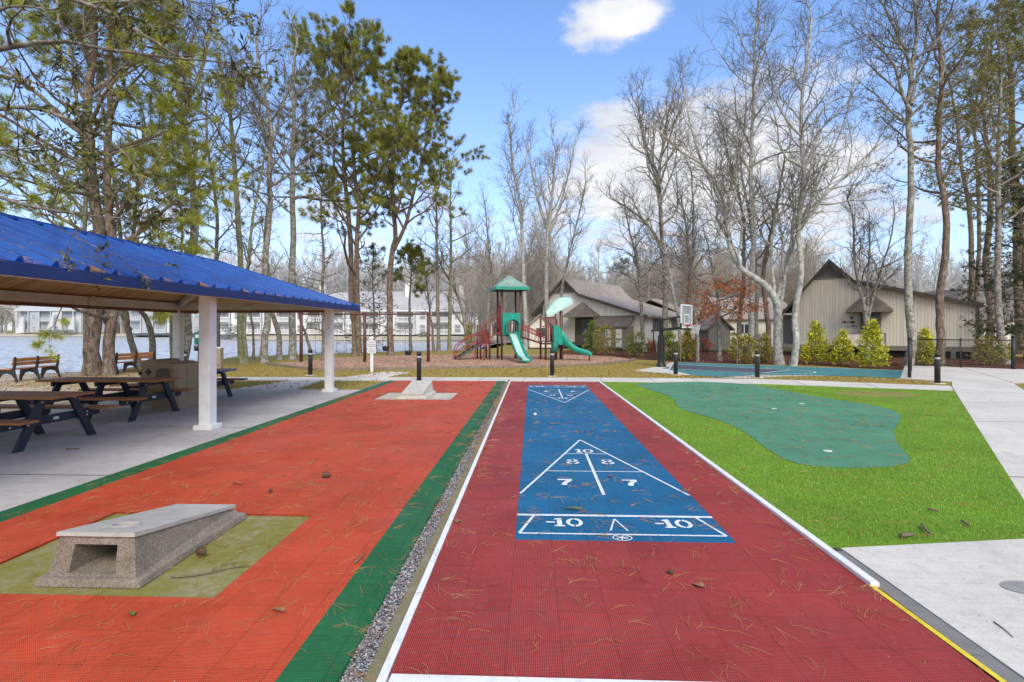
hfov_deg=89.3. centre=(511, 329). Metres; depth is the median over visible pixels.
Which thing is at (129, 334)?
bare tree
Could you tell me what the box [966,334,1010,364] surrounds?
shrub
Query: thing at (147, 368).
door
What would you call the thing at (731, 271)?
woodland tree
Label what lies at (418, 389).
tossing board
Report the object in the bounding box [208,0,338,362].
bare tree
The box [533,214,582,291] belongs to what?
woodland tree
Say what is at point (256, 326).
window
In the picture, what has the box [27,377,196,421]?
picnic table
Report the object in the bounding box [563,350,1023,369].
planting bed ground
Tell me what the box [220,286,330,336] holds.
lakeside condo
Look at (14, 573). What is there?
cornhole pad
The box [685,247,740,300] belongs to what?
woodland tree
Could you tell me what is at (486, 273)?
woodland tree
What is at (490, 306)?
woodland tree
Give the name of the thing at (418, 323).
lakeside condo
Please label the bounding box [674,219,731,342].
woodland tree
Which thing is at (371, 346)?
rules sign
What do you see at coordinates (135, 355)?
park bench
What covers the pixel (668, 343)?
shrub
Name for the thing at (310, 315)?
window
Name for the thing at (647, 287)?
woodland tree
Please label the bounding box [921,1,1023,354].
pine tree
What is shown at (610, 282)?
woodland tree
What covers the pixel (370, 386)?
court base ground
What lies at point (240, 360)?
bare tree
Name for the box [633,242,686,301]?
woodland tree
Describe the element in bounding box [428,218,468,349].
bare tree
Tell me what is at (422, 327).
window
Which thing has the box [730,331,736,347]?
shrub
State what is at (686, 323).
basketball hoop
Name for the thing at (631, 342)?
shrub
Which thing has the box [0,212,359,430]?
picnic pavilion
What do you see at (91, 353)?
pine tree
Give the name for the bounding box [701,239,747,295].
woodland tree
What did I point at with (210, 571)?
stick
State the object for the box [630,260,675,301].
woodland tree
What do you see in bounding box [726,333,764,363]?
shrub
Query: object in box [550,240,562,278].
woodland tree
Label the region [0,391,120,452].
picnic table
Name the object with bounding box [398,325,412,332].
window
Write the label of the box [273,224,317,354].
bare tree
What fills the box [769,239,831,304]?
woodland tree
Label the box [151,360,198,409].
litter bin
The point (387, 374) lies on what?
playground path
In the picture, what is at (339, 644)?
court border
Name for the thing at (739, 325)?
bare tree
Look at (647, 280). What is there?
woodland tree
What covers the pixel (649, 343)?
shrub
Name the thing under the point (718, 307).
beech tree
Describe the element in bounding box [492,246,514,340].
woodland tree
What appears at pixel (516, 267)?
woodland tree
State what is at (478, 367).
border timber
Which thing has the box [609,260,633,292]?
woodland tree
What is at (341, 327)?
window
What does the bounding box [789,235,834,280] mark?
woodland tree
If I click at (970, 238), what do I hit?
pine tree
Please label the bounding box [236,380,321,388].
link path
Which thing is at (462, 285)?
woodland tree
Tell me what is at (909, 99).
bare tree
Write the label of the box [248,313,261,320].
window
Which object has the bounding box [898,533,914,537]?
stick
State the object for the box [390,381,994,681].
shuffleboard court ground
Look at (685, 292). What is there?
woodland tree
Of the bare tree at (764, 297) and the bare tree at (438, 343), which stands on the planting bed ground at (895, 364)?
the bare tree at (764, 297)
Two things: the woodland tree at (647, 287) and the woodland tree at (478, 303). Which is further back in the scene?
the woodland tree at (647, 287)
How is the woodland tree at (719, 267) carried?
on the ground at (231, 362)
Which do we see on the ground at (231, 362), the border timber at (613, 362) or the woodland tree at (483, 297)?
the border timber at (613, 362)
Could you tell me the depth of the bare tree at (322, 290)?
33.35 m
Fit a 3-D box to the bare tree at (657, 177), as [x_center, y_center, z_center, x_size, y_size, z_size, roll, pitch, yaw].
[10.031,-8.830,36.517,8.602,21.413,9.456,0,0,2]
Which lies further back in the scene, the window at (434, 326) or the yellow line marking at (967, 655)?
the window at (434, 326)
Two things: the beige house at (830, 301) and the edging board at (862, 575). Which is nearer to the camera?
the edging board at (862, 575)
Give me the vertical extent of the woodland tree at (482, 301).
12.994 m
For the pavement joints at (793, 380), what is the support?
on the plaza pavement
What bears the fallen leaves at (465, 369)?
on the ground at (231, 362)
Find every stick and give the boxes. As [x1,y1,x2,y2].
[170,562,248,577]
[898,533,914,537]
[920,523,932,534]
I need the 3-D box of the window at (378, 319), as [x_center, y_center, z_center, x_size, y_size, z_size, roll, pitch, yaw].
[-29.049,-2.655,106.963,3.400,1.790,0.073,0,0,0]
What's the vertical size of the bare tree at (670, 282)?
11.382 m
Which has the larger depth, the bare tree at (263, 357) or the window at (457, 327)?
the window at (457, 327)
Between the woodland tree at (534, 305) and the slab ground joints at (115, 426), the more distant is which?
the woodland tree at (534, 305)
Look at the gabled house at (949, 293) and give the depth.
58.92 m
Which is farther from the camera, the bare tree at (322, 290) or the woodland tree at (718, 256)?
the woodland tree at (718, 256)
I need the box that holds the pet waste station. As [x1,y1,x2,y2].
[194,331,198,361]
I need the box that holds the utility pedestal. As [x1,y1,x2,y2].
[217,347,223,367]
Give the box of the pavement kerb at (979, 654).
[836,551,1023,681]
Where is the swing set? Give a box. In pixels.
[299,312,429,361]
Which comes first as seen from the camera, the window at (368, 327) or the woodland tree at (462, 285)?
the woodland tree at (462, 285)
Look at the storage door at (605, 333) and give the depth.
44.54 m
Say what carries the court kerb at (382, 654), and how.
on the ground at (231, 362)
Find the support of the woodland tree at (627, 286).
on the ground at (231, 362)
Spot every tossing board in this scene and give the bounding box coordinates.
[34,504,246,588]
[397,381,435,398]
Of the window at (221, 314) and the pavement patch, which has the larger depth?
the window at (221, 314)
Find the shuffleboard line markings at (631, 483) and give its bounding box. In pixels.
[517,385,726,540]
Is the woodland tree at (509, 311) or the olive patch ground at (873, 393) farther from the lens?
the woodland tree at (509, 311)
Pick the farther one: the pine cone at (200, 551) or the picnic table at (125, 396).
the picnic table at (125, 396)
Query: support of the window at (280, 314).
in the lakeside condo at (257, 318)
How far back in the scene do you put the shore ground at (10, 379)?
16.34 m
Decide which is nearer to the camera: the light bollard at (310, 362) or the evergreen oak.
the light bollard at (310, 362)
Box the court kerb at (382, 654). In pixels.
[363,380,509,681]
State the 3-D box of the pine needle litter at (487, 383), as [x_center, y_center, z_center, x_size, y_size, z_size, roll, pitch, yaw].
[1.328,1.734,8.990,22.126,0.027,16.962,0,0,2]
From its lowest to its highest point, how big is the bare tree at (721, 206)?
17.142 m
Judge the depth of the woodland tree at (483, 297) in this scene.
79.46 m
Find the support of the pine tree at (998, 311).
on the planting bed ground at (895, 364)
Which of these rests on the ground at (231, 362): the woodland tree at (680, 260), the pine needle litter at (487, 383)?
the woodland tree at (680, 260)
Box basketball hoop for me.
[651,304,700,366]
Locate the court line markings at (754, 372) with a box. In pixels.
[664,362,903,373]
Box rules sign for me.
[367,336,375,372]
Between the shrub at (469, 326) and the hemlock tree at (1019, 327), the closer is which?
the hemlock tree at (1019, 327)
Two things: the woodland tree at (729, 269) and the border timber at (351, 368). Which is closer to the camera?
the border timber at (351, 368)
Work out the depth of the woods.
137.15 m
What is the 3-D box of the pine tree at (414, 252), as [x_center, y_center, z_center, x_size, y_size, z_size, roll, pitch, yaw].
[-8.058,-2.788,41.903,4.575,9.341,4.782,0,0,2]
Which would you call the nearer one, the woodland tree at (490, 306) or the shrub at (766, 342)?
the shrub at (766, 342)
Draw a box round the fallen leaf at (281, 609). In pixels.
[272,607,285,611]
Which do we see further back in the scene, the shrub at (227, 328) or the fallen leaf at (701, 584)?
the shrub at (227, 328)
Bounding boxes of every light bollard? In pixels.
[305,349,315,375]
[414,352,422,380]
[548,350,556,376]
[671,349,679,374]
[752,350,761,377]
[930,353,945,383]
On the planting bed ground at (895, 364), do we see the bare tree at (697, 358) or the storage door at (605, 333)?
the bare tree at (697, 358)
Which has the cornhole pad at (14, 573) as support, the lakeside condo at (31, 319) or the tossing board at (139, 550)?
the tossing board at (139, 550)
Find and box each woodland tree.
[439,208,491,338]
[441,248,476,328]
[452,246,493,341]
[452,257,476,326]
[452,271,478,339]
[455,253,506,324]
[457,229,510,329]
[459,267,495,339]
[465,276,487,341]
[470,262,496,316]
[471,271,496,329]
[475,219,521,344]
[475,270,496,341]
[477,251,503,303]
[479,265,513,344]
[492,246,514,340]
[492,259,512,338]
[492,267,517,343]
[493,249,538,342]
[499,208,550,344]
[503,243,549,321]
[505,242,541,322]
[506,238,527,311]
[507,237,533,331]
[510,258,542,316]
[514,215,574,309]
[514,216,556,317]
[516,242,558,308]
[525,252,554,318]
[527,196,585,290]
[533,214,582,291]
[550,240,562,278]
[566,267,584,279]
[571,252,600,280]
[573,252,600,282]
[579,232,621,285]
[602,271,626,288]
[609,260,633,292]
[619,270,634,295]
[622,247,658,300]
[624,238,662,299]
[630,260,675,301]
[632,256,660,297]
[632,265,660,300]
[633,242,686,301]
[641,227,683,300]
[647,212,713,300]
[655,239,711,306]
[657,238,712,304]
[658,262,712,309]
[672,258,709,311]
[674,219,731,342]
[679,233,710,305]
[683,267,721,305]
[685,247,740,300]
[694,233,746,310]
[701,236,749,299]
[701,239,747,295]
[704,238,727,290]
[707,261,748,297]
[722,245,739,297]
[733,256,788,303]
[736,237,785,300]
[745,262,776,297]
[746,260,805,301]
[759,234,796,302]
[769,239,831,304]
[770,241,808,304]
[777,225,859,297]
[777,248,797,302]
[785,268,809,300]
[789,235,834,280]
[794,237,821,284]
[805,233,843,282]
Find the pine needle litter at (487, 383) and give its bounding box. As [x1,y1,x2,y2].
[1,381,1022,681]
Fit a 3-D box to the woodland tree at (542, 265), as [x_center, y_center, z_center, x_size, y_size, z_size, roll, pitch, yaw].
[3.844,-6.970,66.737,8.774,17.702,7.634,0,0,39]
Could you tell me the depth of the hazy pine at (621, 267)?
103.49 m
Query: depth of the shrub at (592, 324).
37.62 m
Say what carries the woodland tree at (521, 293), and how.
on the ground at (231, 362)
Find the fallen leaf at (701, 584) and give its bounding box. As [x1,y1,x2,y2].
[692,582,704,586]
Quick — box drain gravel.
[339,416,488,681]
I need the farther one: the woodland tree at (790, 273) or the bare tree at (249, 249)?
the woodland tree at (790, 273)
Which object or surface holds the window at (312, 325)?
in the lakeside condo at (257, 318)
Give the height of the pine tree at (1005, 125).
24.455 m
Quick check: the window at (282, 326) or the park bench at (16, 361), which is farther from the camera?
the window at (282, 326)
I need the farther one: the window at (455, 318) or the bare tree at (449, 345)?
the window at (455, 318)
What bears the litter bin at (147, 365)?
on the concrete patio at (122, 448)
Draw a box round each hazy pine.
[608,256,637,297]
[746,251,773,292]
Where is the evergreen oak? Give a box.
[120,53,216,357]
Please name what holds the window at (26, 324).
in the lakeside condo at (31, 319)
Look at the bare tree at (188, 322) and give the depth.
24.58 m
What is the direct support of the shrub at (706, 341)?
on the planting bed ground at (895, 364)
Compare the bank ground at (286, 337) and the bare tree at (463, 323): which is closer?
the bare tree at (463, 323)
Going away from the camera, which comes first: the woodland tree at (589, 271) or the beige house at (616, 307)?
the beige house at (616, 307)
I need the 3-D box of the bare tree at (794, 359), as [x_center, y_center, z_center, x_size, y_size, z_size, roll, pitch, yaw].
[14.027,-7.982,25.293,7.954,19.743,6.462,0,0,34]
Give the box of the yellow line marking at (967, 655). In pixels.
[868,584,1006,681]
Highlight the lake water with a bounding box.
[0,337,499,374]
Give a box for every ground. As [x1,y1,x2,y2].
[0,333,527,344]
[0,336,496,347]
[0,371,140,412]
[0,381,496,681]
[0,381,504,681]
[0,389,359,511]
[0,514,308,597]
[3,330,1023,681]
[281,354,627,367]
[358,381,389,678]
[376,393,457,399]
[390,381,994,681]
[515,385,735,542]
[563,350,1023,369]
[602,382,1023,548]
[634,362,689,374]
[637,382,909,467]
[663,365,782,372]
[670,362,902,377]
[834,391,918,396]
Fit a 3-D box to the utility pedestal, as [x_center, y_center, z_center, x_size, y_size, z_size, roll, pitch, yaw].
[-11.954,1.240,21.103,0.330,1.060,0.270,0,0,0]
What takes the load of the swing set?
on the playground ground at (424, 362)
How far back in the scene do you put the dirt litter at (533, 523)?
5.42 m
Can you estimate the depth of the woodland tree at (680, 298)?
56.84 m
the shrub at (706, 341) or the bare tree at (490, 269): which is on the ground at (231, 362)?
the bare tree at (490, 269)
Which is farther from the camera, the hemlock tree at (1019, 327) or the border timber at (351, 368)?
the hemlock tree at (1019, 327)
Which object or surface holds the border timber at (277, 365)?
on the ground at (231, 362)
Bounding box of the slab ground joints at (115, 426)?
[0,389,314,474]
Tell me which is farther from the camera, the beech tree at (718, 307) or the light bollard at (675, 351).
the beech tree at (718, 307)
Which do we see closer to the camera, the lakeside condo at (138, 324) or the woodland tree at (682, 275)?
the woodland tree at (682, 275)
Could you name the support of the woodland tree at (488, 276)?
on the bank ground at (286, 337)
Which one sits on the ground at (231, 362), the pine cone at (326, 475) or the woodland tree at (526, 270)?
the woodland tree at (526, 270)
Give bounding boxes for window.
[20,312,29,320]
[25,323,29,331]
[43,312,51,319]
[65,312,75,320]
[131,311,141,319]
[131,322,141,331]
[156,322,166,331]
[220,313,230,320]
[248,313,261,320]
[248,324,261,332]
[279,313,288,316]
[279,324,288,328]
[310,315,321,320]
[310,324,321,332]
[334,312,344,320]
[334,325,344,332]
[366,312,379,320]
[366,325,379,332]
[398,312,412,320]
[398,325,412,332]
[419,311,425,319]
[419,324,425,332]
[433,312,447,320]
[433,325,447,332]
[454,311,460,319]
[454,324,460,332]
[535,327,544,336]
[653,318,658,329]
[671,319,677,329]
[741,323,747,333]
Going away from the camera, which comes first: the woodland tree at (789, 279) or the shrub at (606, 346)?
the shrub at (606, 346)
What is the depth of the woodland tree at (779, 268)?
65.94 m
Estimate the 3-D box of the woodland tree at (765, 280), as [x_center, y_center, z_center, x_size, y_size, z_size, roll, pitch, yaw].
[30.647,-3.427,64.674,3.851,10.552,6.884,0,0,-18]
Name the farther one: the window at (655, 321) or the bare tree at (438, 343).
the window at (655, 321)
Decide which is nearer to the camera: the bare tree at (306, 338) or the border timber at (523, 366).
the border timber at (523, 366)
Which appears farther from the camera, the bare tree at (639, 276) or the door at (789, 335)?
the bare tree at (639, 276)
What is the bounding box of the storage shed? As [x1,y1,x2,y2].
[693,315,734,351]
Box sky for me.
[0,0,1023,329]
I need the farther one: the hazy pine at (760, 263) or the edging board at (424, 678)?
the hazy pine at (760, 263)
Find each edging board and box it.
[376,381,510,681]
[388,674,698,681]
[598,381,878,590]
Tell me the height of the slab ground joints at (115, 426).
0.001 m
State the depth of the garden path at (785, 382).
17.83 m
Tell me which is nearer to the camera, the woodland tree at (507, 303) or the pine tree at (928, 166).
the pine tree at (928, 166)
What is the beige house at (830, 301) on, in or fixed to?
on the ground at (231, 362)
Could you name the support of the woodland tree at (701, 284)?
on the ground at (231, 362)
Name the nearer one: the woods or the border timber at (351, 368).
the border timber at (351, 368)
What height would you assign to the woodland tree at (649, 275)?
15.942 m
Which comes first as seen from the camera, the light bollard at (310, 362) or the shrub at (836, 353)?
the light bollard at (310, 362)
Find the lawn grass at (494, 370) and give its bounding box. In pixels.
[1,362,944,389]
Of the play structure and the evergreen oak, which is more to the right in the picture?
the play structure
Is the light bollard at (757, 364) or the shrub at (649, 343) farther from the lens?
the shrub at (649, 343)
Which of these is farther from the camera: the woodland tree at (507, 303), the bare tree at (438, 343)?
the woodland tree at (507, 303)
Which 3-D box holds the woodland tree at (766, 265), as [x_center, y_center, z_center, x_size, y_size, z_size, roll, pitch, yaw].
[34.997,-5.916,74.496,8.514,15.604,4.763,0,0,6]
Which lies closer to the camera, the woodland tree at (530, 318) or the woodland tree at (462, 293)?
the woodland tree at (530, 318)
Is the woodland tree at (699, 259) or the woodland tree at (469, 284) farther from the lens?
the woodland tree at (699, 259)
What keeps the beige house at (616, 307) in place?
on the ground at (231, 362)
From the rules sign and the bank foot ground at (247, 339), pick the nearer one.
the rules sign
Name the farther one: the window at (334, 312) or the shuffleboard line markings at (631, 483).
the window at (334, 312)
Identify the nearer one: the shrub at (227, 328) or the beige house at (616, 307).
the beige house at (616, 307)
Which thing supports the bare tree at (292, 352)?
on the ground at (231, 362)
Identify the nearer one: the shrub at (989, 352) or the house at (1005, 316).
the shrub at (989, 352)
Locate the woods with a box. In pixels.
[0,231,1013,334]
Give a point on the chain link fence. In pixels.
(1012, 352)
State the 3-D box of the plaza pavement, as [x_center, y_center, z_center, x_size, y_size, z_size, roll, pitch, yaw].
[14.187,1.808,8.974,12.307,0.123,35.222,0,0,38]
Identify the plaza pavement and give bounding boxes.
[841,365,1023,678]
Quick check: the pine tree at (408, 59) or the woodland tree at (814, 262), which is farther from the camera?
the woodland tree at (814, 262)
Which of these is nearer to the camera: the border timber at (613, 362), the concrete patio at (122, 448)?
the concrete patio at (122, 448)
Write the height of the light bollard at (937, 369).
1.063 m
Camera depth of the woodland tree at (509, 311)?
82.77 m
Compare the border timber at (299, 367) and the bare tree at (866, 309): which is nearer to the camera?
the border timber at (299, 367)
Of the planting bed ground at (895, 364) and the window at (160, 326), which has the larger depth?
the window at (160, 326)
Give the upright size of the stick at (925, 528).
0.024 m
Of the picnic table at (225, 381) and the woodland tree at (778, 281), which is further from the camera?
the woodland tree at (778, 281)
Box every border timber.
[267,363,288,367]
[289,365,315,370]
[316,367,378,370]
[379,366,454,369]
[455,365,502,368]
[503,365,549,367]
[554,363,597,366]
[598,360,627,364]
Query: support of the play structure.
on the playground ground at (424, 362)
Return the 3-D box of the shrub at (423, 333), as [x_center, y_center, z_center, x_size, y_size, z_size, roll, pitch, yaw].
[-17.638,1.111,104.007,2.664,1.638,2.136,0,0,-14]
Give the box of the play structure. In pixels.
[453,276,592,362]
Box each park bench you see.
[0,354,60,382]
[115,351,154,373]
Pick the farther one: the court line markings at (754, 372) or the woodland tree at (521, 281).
the woodland tree at (521, 281)
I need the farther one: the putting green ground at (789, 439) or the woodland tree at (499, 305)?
the woodland tree at (499, 305)
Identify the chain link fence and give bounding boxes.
[907,336,1015,377]
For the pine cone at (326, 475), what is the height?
0.095 m
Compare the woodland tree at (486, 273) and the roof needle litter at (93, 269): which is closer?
the roof needle litter at (93, 269)
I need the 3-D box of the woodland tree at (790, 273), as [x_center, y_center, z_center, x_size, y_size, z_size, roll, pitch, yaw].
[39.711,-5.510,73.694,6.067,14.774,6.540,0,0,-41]
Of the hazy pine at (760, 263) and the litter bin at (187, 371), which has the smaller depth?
the litter bin at (187, 371)
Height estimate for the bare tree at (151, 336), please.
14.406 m
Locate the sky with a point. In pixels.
(570, 57)
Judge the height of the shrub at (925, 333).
2.042 m
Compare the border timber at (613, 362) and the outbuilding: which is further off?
the outbuilding
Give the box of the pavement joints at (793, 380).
[242,371,1014,476]
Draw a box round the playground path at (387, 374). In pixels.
[349,372,409,376]
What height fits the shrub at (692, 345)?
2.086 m
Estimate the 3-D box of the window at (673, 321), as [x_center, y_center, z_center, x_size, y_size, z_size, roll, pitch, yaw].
[15.536,-0.480,49.461,0.058,1.000,1.600,0,0,38]
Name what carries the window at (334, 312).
in the lakeside condo at (418, 323)
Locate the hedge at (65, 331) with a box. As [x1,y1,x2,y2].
[38,329,74,334]
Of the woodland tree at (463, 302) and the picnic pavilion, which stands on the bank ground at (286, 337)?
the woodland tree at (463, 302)
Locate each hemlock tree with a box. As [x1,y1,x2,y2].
[337,242,406,352]
[949,154,1023,359]
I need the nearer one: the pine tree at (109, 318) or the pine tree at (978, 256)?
the pine tree at (109, 318)
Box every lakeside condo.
[13,306,105,333]
[128,311,198,334]
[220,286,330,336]
[330,283,481,335]
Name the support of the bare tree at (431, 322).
on the ground at (231, 362)
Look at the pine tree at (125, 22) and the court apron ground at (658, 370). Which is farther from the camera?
the court apron ground at (658, 370)
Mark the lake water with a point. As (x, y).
(69, 350)
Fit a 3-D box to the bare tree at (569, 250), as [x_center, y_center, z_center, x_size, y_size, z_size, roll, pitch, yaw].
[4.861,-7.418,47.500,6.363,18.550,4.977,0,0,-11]
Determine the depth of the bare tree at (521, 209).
44.65 m
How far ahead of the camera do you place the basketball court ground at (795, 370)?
21.73 m
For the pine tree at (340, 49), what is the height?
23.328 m
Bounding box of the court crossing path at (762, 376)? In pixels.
[726,375,828,377]
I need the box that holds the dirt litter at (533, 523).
[13,383,1023,681]
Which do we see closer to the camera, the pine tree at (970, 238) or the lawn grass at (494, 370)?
the lawn grass at (494, 370)
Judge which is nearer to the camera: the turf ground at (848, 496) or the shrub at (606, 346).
the turf ground at (848, 496)
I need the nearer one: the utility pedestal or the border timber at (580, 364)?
the utility pedestal
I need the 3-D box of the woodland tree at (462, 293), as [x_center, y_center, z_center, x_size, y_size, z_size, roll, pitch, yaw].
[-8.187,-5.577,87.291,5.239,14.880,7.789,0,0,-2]
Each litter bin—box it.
[141,358,180,405]
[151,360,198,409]
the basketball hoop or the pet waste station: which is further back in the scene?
the basketball hoop
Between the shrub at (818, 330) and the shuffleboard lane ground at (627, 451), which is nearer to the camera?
the shuffleboard lane ground at (627, 451)
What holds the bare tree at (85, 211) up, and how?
on the shore ground at (10, 379)
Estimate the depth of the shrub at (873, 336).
23.40 m
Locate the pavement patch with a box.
[1000,581,1023,592]
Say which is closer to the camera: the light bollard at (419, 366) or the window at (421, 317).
the light bollard at (419, 366)
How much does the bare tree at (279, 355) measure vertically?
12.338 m
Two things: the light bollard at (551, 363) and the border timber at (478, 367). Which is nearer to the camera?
the light bollard at (551, 363)
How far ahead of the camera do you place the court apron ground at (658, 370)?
22.28 m
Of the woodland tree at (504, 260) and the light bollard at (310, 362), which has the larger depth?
the woodland tree at (504, 260)
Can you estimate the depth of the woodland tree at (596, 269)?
78.09 m
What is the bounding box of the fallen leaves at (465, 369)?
[0,349,1022,391]
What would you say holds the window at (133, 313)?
in the lakeside condo at (138, 324)
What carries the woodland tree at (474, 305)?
on the bank ground at (286, 337)
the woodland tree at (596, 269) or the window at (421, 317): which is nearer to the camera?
the woodland tree at (596, 269)
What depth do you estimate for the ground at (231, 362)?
21.91 m
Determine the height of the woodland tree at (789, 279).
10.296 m
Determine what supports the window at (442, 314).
in the lakeside condo at (418, 323)
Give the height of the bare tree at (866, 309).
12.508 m
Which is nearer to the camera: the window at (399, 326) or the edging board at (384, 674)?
the edging board at (384, 674)
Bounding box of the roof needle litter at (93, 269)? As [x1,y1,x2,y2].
[1,231,302,298]
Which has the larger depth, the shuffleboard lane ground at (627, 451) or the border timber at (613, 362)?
the border timber at (613, 362)
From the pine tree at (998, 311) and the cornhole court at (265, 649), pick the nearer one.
the cornhole court at (265, 649)
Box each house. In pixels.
[531,278,702,348]
[698,298,787,347]
[782,259,982,358]
[923,288,983,304]
[980,305,1013,347]
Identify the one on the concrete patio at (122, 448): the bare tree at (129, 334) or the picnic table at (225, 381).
the picnic table at (225, 381)
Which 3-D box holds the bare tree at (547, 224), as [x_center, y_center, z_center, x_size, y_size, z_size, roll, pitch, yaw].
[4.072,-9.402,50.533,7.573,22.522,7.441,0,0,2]
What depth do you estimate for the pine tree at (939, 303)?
25.43 m
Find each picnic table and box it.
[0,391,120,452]
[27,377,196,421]
[109,368,247,396]
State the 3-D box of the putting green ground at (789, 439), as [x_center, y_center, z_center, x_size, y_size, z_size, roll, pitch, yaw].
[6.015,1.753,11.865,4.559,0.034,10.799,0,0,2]
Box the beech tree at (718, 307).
[678,206,768,360]
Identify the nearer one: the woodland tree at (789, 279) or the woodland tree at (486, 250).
the woodland tree at (789, 279)
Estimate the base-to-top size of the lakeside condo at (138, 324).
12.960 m
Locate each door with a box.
[143,363,152,394]
[154,367,171,403]
[581,319,590,340]
[603,328,612,347]
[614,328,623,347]
[785,316,792,342]
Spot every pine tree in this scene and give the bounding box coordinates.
[0,0,237,375]
[0,0,249,375]
[0,0,283,291]
[198,0,446,355]
[298,43,491,354]
[379,238,435,350]
[861,0,1023,365]
[897,0,1023,363]
[897,57,1017,300]
[914,9,1023,354]
[917,0,1023,301]
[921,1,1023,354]
[928,0,1023,242]
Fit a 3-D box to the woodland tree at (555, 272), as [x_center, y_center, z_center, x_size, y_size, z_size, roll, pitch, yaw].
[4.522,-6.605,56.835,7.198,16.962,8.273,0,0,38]
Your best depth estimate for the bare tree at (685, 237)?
37.83 m
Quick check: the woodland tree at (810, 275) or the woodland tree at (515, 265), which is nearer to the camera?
the woodland tree at (810, 275)
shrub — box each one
[221,324,235,337]
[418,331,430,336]
[463,323,475,352]
[582,320,601,353]
[593,324,621,355]
[623,331,648,355]
[646,339,657,352]
[657,326,678,359]
[675,330,695,360]
[695,337,714,351]
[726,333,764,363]
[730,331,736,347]
[756,332,773,361]
[799,320,832,363]
[826,328,860,364]
[851,319,892,368]
[915,325,938,365]
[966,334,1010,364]
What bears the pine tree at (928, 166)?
on the planting bed ground at (895, 364)
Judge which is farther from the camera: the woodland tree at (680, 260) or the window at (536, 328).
the woodland tree at (680, 260)
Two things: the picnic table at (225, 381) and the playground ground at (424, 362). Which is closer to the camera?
the picnic table at (225, 381)
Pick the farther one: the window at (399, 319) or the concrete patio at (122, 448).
the window at (399, 319)
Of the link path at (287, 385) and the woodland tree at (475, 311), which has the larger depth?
the woodland tree at (475, 311)
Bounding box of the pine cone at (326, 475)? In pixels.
[321,472,330,477]
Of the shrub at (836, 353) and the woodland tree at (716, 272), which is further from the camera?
the woodland tree at (716, 272)
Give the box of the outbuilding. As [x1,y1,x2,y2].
[528,314,550,348]
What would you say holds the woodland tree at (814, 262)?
on the ground at (231, 362)
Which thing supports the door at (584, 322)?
in the beige house at (616, 307)
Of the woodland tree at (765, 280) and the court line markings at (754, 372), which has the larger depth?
the woodland tree at (765, 280)
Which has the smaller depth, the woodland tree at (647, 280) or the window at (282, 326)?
the woodland tree at (647, 280)
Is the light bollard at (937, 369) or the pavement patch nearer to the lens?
the pavement patch
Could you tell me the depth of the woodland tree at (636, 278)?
79.39 m
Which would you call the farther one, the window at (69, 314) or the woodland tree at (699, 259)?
the window at (69, 314)
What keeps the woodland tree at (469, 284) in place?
on the bank ground at (286, 337)
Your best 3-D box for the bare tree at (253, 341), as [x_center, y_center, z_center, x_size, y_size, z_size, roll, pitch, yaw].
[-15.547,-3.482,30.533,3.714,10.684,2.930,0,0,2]
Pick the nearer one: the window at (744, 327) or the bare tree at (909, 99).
the bare tree at (909, 99)
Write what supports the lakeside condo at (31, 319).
on the bank ground at (286, 337)
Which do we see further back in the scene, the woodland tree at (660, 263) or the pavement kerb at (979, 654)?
the woodland tree at (660, 263)
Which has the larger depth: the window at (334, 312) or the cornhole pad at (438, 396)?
the window at (334, 312)
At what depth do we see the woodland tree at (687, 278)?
56.80 m
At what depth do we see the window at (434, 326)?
106.92 m
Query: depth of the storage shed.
41.50 m
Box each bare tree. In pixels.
[0,8,163,374]
[69,0,253,359]
[72,36,189,367]
[88,78,179,359]
[162,52,261,346]
[184,0,272,363]
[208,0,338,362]
[215,176,277,359]
[218,82,288,363]
[222,155,310,359]
[234,4,364,359]
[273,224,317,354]
[295,172,358,356]
[406,152,459,351]
[414,222,446,350]
[428,135,484,349]
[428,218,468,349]
[457,181,524,348]
[480,78,565,349]
[519,106,591,312]
[532,150,595,348]
[591,184,687,351]
[593,52,710,353]
[623,41,917,364]
[628,192,704,353]
[632,119,728,361]
[652,174,713,350]
[683,0,861,356]
[705,120,797,354]
[706,103,779,353]
[729,0,899,365]
[738,126,808,356]
[816,155,942,357]
[824,0,1000,365]
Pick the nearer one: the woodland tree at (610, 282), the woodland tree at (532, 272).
the woodland tree at (532, 272)
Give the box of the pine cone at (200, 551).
[195,545,207,557]
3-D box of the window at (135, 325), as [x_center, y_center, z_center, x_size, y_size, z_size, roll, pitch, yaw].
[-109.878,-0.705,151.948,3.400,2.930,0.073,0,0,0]
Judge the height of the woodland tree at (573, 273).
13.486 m
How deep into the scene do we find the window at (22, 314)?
167.92 m
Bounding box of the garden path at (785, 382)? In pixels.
[217,377,952,390]
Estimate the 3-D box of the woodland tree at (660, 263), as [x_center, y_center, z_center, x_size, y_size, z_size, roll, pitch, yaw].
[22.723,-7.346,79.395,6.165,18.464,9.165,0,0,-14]
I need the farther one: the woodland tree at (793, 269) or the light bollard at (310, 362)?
the woodland tree at (793, 269)
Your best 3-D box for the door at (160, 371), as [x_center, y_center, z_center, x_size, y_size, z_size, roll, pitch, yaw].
[-7.584,1.212,11.272,0.380,0.815,0.021,0,0,-1]
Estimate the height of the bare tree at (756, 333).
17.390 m
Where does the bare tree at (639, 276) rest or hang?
on the planting bed ground at (895, 364)
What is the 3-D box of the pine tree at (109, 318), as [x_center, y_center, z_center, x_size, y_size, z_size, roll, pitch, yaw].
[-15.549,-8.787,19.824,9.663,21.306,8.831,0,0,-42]

